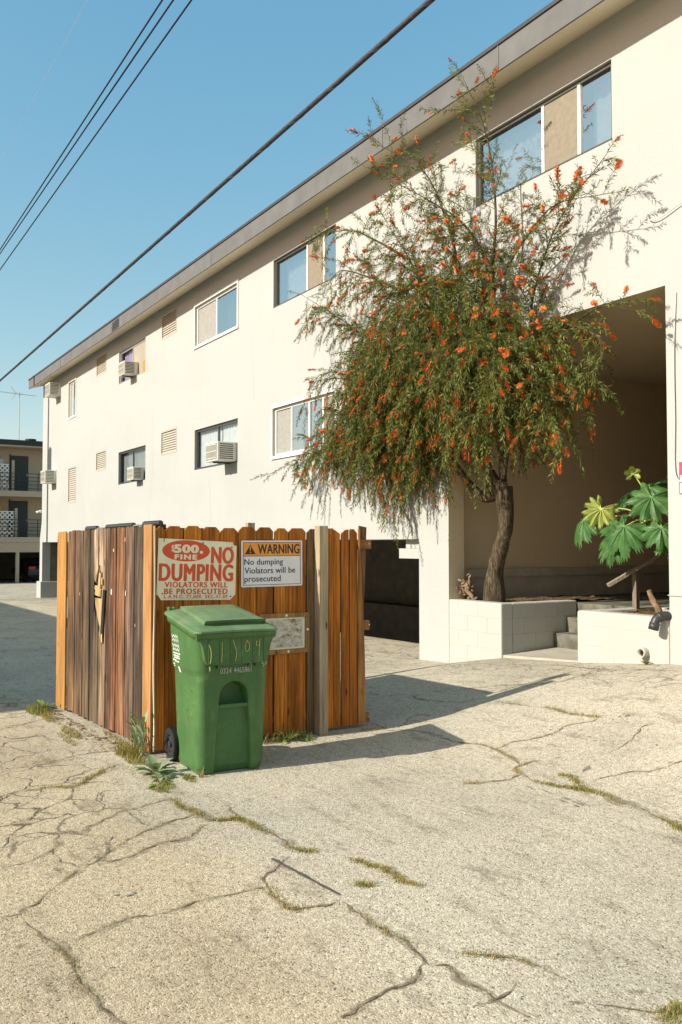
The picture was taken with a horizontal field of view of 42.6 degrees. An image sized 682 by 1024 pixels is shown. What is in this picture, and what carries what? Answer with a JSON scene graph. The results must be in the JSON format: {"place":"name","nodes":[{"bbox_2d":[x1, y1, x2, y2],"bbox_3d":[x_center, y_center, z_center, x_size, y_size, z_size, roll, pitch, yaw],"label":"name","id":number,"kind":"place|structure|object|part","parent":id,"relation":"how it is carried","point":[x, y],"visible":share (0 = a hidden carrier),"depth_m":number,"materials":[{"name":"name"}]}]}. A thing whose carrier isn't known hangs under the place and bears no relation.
{"place":"outdoors","nodes":[
{"label":"outdoors","id":0,"kind":"place"},
{"bbox_2d":[0,0,434,380],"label":"cable","id":1,"kind":"object","parent":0,"point":[405,22],"visible":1,"depth_m":15.18,"materials":[{"name":"rubber"}]},
{"bbox_2d":[0,0,552,440],"label":"sky","id":2,"kind":"structure","parent":0,"point":[229,75],"materials":[{"name":"blue"}]},
{"bbox_2d":[0,578,681,1023],"bbox_3d":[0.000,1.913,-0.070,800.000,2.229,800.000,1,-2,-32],"label":"ground","id":3,"kind":"structure","parent":0,"point":[584,902],"depth_m":4.73,"materials":[{"name":"concrete"}]},
{"bbox_2d":[0,439,42,582],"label":"apartment building","id":4,"kind":"structure","parent":3,"relation":"on","point":[21,463],"depth_m":50.91,"materials":[{"name":"concrete"}]},
{"bbox_2d":[0,388,33,422],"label":"tv antenna","id":5,"kind":"object","parent":4,"relation":"on","point":[14,393],"visible":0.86,"depth_m":51.92,"materials":[{"name":"metal"}]},
{"bbox_2d":[8,499,27,536],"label":"door","id":6,"kind":"structure","parent":4,"relation":"in","point":[22,506],"depth_m":51.11,"materials":[{"name":"metal"}]},
{"bbox_2d":[9,454,27,490],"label":"door","id":7,"kind":"structure","parent":4,"relation":"in","point":[21,462],"depth_m":51.18,"materials":[{"name":"glass"}]},
{"bbox_2d":[13,557,39,581],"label":"parked car","id":8,"kind":"object","parent":3,"relation":"on","point":[29,567],"visible":0.3,"depth_m":51.85,"materials":[{"name":"paint"}]},
{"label":"rear window","id":9,"kind":"part","parent":8,"relation":"part of","materials":[{"name":"black glass"}]},
{"bbox_2d":[31,700,55,711],"bbox_3d":[-3.025,1.986,8.908,0.269,0.122,0.314,1,-2,-32],"label":"weed","id":10,"kind":"object","parent":3,"relation":"on","point":[40,702],"visible":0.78,"depth_m":8.92,"materials":[{"name":"green plant"}]},
{"bbox_2d":[126,716,146,746],"bbox_3d":[-1.659,1.804,7.109,0.191,0.333,0.194,0,-2,-5],"label":"weed","id":11,"kind":"object","parent":3,"relation":"on","point":[132,718],"visible":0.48,"depth_m":7.09,"materials":[{"name":"green plant"}]},
{"bbox_2d":[128,711,147,756],"bbox_3d":[-1.615,1.775,6.960,0.165,0.382,0.310,1,-2,-15],"label":"weed","id":12,"kind":"object","parent":3,"relation":"on","point":[141,734],"visible":0.96,"depth_m":6.94,"materials":[{"name":"green plant"}]},
{"bbox_2d":[132,755,181,774],"bbox_3d":[-1.367,1.888,6.468,0.359,0.145,0.345,1,-2,-32],"label":"weed","id":13,"kind":"object","parent":3,"relation":"on","point":[153,764],"visible":0.84,"depth_m":6.46,"materials":[{"name":"green plant"}]},
{"bbox_2d":[145,782,169,789],"bbox_3d":[-1.272,1.918,6.117,0.182,0.050,0.170,0,-2,-3],"label":"weed","id":14,"kind":"object","parent":3,"relation":"on","point":[154,785],"visible":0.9,"depth_m":6.08,"materials":[{"name":"green plant"}]},
{"bbox_2d":[146,772,175,781],"bbox_3d":[-1.301,1.921,6.294,0.198,0.059,0.236,0,-2,11],"label":"weed","id":15,"kind":"object","parent":3,"relation":"on","point":[165,777],"visible":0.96,"depth_m":6.32,"materials":[{"name":"green plant"}]},
{"bbox_2d":[85,520,305,712],"bbox_3d":[-1.339,1.066,8.555,1.767,1.895,2.221,1,-2,-32],"label":"dumpster","id":16,"kind":"object","parent":3,"relation":"on","point":[157,523],"visible":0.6,"depth_m":7.86,"materials":[{"name":"black metal"}]},
{"bbox_2d":[56,523,370,753],"bbox_3d":[-1.301,1.070,8.611,2.308,1.995,2.562,1,-2,-32],"label":"trash enclosure","id":17,"kind":"object","parent":3,"relation":"on","point":[117,642],"visible":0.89,"depth_m":7.83,"materials":[{"name":"brown wood"}]},
{"bbox_2d":[156,538,236,599],"bbox_3d":[-1.196,0.481,7.302,0.711,0.523,0.006,1,-2,-32],"label":"no dumping sign","id":18,"kind":"object","parent":17,"relation":"attached to","point":[195,570],"visible":1,"depth_m":7.29,"materials":[{"name":"white metal"}]},
{"bbox_2d":[241,540,301,586],"bbox_3d":[-0.602,0.451,7.671,0.602,0.405,0.005,1,-2,-32],"label":"warning sign","id":19,"kind":"object","parent":17,"relation":"attached to","point":[270,563],"visible":1,"depth_m":7.67,"materials":[{"name":"white metal"}]},
{"bbox_2d":[259,612,308,654],"bbox_3d":[-0.496,1.071,7.706,0.495,0.357,0.022,1,-2,-32],"label":"framed notice","id":20,"kind":"object","parent":17,"relation":"attached to","point":[292,631],"visible":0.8,"depth_m":7.74,"materials":[{"name":"paper"}]},
{"bbox_2d":[164,605,276,774],"bbox_3d":[-0.950,1.345,6.790,0.696,1.209,0.831,1,-2,-32],"label":"wheeled bin","id":21,"kind":"object","parent":3,"relation":"on","point":[220,654],"visible":1,"depth_m":6.56,"materials":[{"name":"green plastic"}]},
{"bbox_2d":[274,728,300,744],"bbox_3d":[-0.457,1.940,7.565,0.283,0.119,0.258,1,-2,-32],"label":"weed","id":22,"kind":"object","parent":3,"relation":"on","point":[290,733],"visible":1,"depth_m":7.54,"materials":[{"name":"green plant"}]},
{"bbox_2d":[271,858,338,893],"bbox_3d":[-0.192,1.858,4.477,0.028,0.002,0.613,2,-3,-37],"label":"crack filler","id":23,"kind":"object","parent":3,"relation":"on","point":[304,875],"visible":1,"depth_m":4.47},
{"bbox_2d":[299,734,315,741],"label":"weed","id":24,"kind":"object","parent":3,"relation":"on","point":[306,738],"visible":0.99,"depth_m":7.61,"materials":[{"name":"green plant"}]},
{"bbox_2d":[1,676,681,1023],"bbox_3d":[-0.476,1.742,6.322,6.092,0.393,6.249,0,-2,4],"label":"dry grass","id":25,"kind":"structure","parent":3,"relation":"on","point":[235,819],"depth_m":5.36,"materials":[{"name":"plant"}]},
{"bbox_2d":[2,664,680,1023],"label":"pavement cracks","id":26,"kind":"object","parent":3,"relation":"on","point":[67,955],"visible":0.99,"depth_m":4.09,"materials":[{"name":"soil"}]},
{"bbox_2d":[5,676,681,1023],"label":"grass","id":27,"kind":"structure","parent":3,"relation":"on","point":[125,751],"depth_m":5.98,"materials":[{"name":"green plant"}]},
{"bbox_2d":[33,596,662,975],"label":"leaf litter","id":28,"kind":"object","parent":3,"relation":"on","point":[70,720],"visible":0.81,"depth_m":8.19,"materials":[{"name":"brown plant"}]},
{"bbox_2d":[28,0,681,664],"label":"apartment building","id":29,"kind":"structure","parent":3,"relation":"on","point":[204,340],"depth_m":14.07,"materials":[{"name":"paint"}]},
{"bbox_2d":[40,470,55,484],"bbox_3d":[-10.582,-1.266,31.676,0.466,0.500,0.700,1,-2,-32],"label":"air conditioner","id":30,"kind":"object","parent":29,"relation":"attached to","point":[48,476],"visible":1,"depth_m":31.41,"materials":[{"name":"white metal"}]},
{"bbox_2d":[45,382,60,398],"bbox_3d":[-10.319,-4.360,31.364,0.466,0.500,0.700,1,-2,-32],"label":"air conditioner","id":31,"kind":"object","parent":29,"relation":"attached to","point":[52,389],"visible":1,"depth_m":31.11,"materials":[{"name":"white metal"}]},
{"bbox_2d":[67,378,75,419],"bbox_3d":[-9.136,-3.850,29.842,0.122,1.320,1.030,1,-2,-32],"label":"window","id":32,"kind":"structure","parent":29,"relation":"in","point":[72,385],"depth_m":30.03,"materials":[{"name":"white plastic"}]},
{"bbox_2d":[118,360,137,377],"bbox_3d":[-5.910,-3.939,24.250,0.405,0.400,0.524,1,-2,-32],"label":"air conditioner","id":33,"kind":"object","parent":29,"relation":"attached to","point":[127,369],"visible":1,"depth_m":24.06,"materials":[{"name":"beige metal"}]},
{"bbox_2d":[118,446,145,484],"bbox_3d":[-5.761,-1.288,24.382,0.182,0.926,2.326,1,-2,-32],"label":"window","id":34,"kind":"structure","parent":29,"relation":"in","point":[135,458],"depth_m":24.61,"materials":[{"name":"grey glass"}]},
{"bbox_2d":[120,338,145,383],"bbox_3d":[-5.788,-4.205,24.532,0.182,0.926,2.286,1,-2,-32],"label":"window","id":35,"kind":"structure","parent":29,"relation":"in","point":[137,354],"depth_m":24.26,"materials":[{"name":"metal"}]},
{"bbox_2d":[127,467,143,480],"bbox_3d":[-5.564,-1.018,23.651,0.314,0.374,0.499,1,-2,-32],"label":"air conditioner","id":36,"kind":"object","parent":29,"relation":"attached to","point":[135,473],"visible":1,"depth_m":23.47,"materials":[{"name":"white metal"}]},
{"bbox_2d":[193,279,238,349],"bbox_3d":[-2.781,-4.373,19.569,0.127,1.050,2.450,1,-2,-32],"label":"window","id":37,"kind":"structure","parent":29,"relation":"in","point":[218,317],"depth_m":19.55,"materials":[{"name":"glass"}]},
{"bbox_2d":[194,419,237,469],"bbox_3d":[-2.728,-1.479,19.478,0.182,0.926,2.366,1,-2,-32],"label":"window","id":38,"kind":"structure","parent":29,"relation":"in","point":[230,432],"depth_m":19.81,"materials":[{"name":"glass"}]},
{"bbox_2d":[205,441,237,463],"bbox_3d":[-2.538,-1.249,18.614,0.506,0.435,0.624,1,-2,-32],"label":"air conditioner","id":39,"kind":"object","parent":29,"relation":"attached to","point":[221,452],"visible":1,"depth_m":18.39,"materials":[{"name":"beige metal"}]},
{"bbox_2d":[270,387,336,459],"bbox_3d":[-0.681,-1.580,16.066,0.127,1.050,2.460,1,-2,-32],"label":"window","id":40,"kind":"structure","parent":29,"relation":"in","point":[286,430],"depth_m":16.38,"materials":[{"name":"white glass"}]},
{"bbox_2d":[273,226,335,307],"bbox_3d":[-0.670,-4.497,16.180,0.101,0.936,2.346,1,-2,-32],"label":"window","id":41,"kind":"structure","parent":29,"relation":"in","point":[296,272],"depth_m":16.27,"materials":[{"name":"glass"}]},
{"bbox_2d":[476,62,611,206],"bbox_3d":[2.511,-4.686,11.037,0.101,0.936,2.366,1,-2,-32],"label":"window","id":42,"kind":"structure","parent":29,"relation":"in","point":[577,120],"depth_m":10.87,"materials":[{"name":"glass"}]},
{"bbox_2d":[648,611,671,630],"bbox_3d":[3.375,1.149,9.209,0.289,0.206,0.114,0,-2,-7],"label":"drain elbow","id":43,"kind":"object","parent":29,"relation":"attached to","point":[656,620],"visible":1,"depth_m":9.17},
{"bbox_2d":[647,202,681,220],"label":"loose cord","id":44,"kind":"object","parent":29,"relation":"attached to","point":[664,214],"visible":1,"depth_m":9.32,"materials":[{"name":"plastic"}]},
{"bbox_2d":[673,292,681,481],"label":"loose cord","id":45,"kind":"object","parent":29,"relation":"hanging from","point":[674,384],"visible":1,"depth_m":9.19,"materials":[{"name":"plastic"}]},
{"bbox_2d":[679,462,681,493],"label":"wall sign","id":46,"kind":"object","parent":29,"relation":"attached to","point":[680,477],"visible":1,"depth_m":9.12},
{"bbox_2d":[113,713,633,896],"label":"worn patches","id":47,"kind":"object","parent":3,"relation":"on","point":[586,768],"visible":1,"depth_m":5.83,"materials":[{"name":"beige concrete"}]},
{"bbox_2d":[449,595,613,662],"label":"planter wall","id":48,"kind":"structure","parent":3,"relation":"on","point":[480,629],"depth_m":11.79,"materials":[{"name":"concrete"}]},
{"bbox_2d":[250,57,663,601],"bbox_3d":[1.087,-2.284,12.235,2.306,7.147,8.060,1,-2,-32],"label":"bottlebrush tree","id":49,"kind":"object","parent":48,"relation":"in","point":[456,376],"visible":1,"depth_m":11.32,"materials":[{"name":"green plant"}]},
{"bbox_2d":[457,573,477,599],"bbox_3d":[1.744,1.069,12.255,0.229,0.423,0.395,1,-2,-14],"label":"dead stump","id":50,"kind":"object","parent":48,"relation":"on","point":[465,587],"visible":0.94,"depth_m":12.23,"materials":[{"name":"brown wood"}]},
{"bbox_2d":[503,647,577,661],"bbox_3d":[2.840,2.044,11.075,0.909,0.530,1.304,1,-2,-32],"label":"landing","id":51,"kind":"object","parent":3,"relation":"on","point":[558,654],"visible":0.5,"depth_m":11.25,"materials":[{"name":"concrete"}]},
{"bbox_2d":[554,616,577,649],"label":"steps","id":52,"kind":"structure","parent":3,"relation":"on","point":[568,639],"depth_m":11.78,"materials":[{"name":"concrete"}]},
{"bbox_2d":[575,592,669,615],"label":"soil","id":53,"kind":"structure","parent":3,"relation":"on","point":[623,600],"depth_m":12.44,"materials":[{"name":"soil"}]},
{"bbox_2d":[578,606,669,663],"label":"planter wall","id":54,"kind":"structure","parent":3,"relation":"on","point":[616,635],"depth_m":9.78,"materials":[{"name":"concrete"}]},
{"bbox_2d":[574,466,668,567],"bbox_3d":[3.489,0.300,10.107,1.305,1.845,1.405,0,-2,-11],"label":"leaved shrub","id":55,"kind":"object","parent":54,"relation":"on","point":[621,538],"visible":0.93,"depth_m":9.75,"materials":[{"name":"green plant"}]},
{"bbox_2d":[607,551,665,611],"bbox_3d":[3.864,0.751,10.630,1.314,0.960,0.143,0,-2,-3],"label":"handrail","id":56,"kind":"object","parent":54,"relation":"on","point":[635,591],"visible":0.78,"depth_m":10.60,"materials":[{"name":"brown wood"}]},
{"bbox_2d":[636,647,648,657],"bbox_3d":[3.258,1.518,9.429,0.090,0.112,0.112,1,-2,-32],"label":"drain spout","id":57,"kind":"object","parent":54,"relation":"attached to","point":[643,652],"visible":1,"depth_m":9.41,"materials":[{"name":"plastic"}]},
{"bbox_2d":[647,589,661,612],"bbox_3d":[3.477,1.033,9.641,0.087,0.355,0.223,2,-3,-44],"label":"dead stump","id":58,"kind":"object","parent":54,"relation":"on","point":[654,603],"visible":0.75,"depth_m":9.63,"materials":[{"name":"brown wood"}]},
{"bbox_3d":[-13.472,-3.057,31.135,2.280,13.000,0.647,1,-2,-32],"label":"utility pole","id":59,"kind":"object","parent":3,"relation":"on","visible":0},
{"bbox_2d":[3,1,86,155],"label":"bare wire","id":60,"kind":"object","parent":59,"relation":"attached to","point":[47,73],"visible":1,"depth_m":19.53,"materials":[{"name":"black metal"}]},
{"bbox_2d":[0,0,162,249],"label":"power wire","id":61,"kind":"object","parent":59,"relation":"attached to","point":[142,30],"visible":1,"depth_m":19.98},
{"bbox_2d":[0,0,173,253],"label":"power wire","id":62,"kind":"object","parent":59,"relation":"attached to","point":[147,37],"visible":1,"depth_m":19.97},
{"bbox_2d":[0,0,191,269],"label":"power wire","id":63,"kind":"object","parent":59,"relation":"attached to","point":[163,39],"visible":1,"depth_m":20.08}
]}

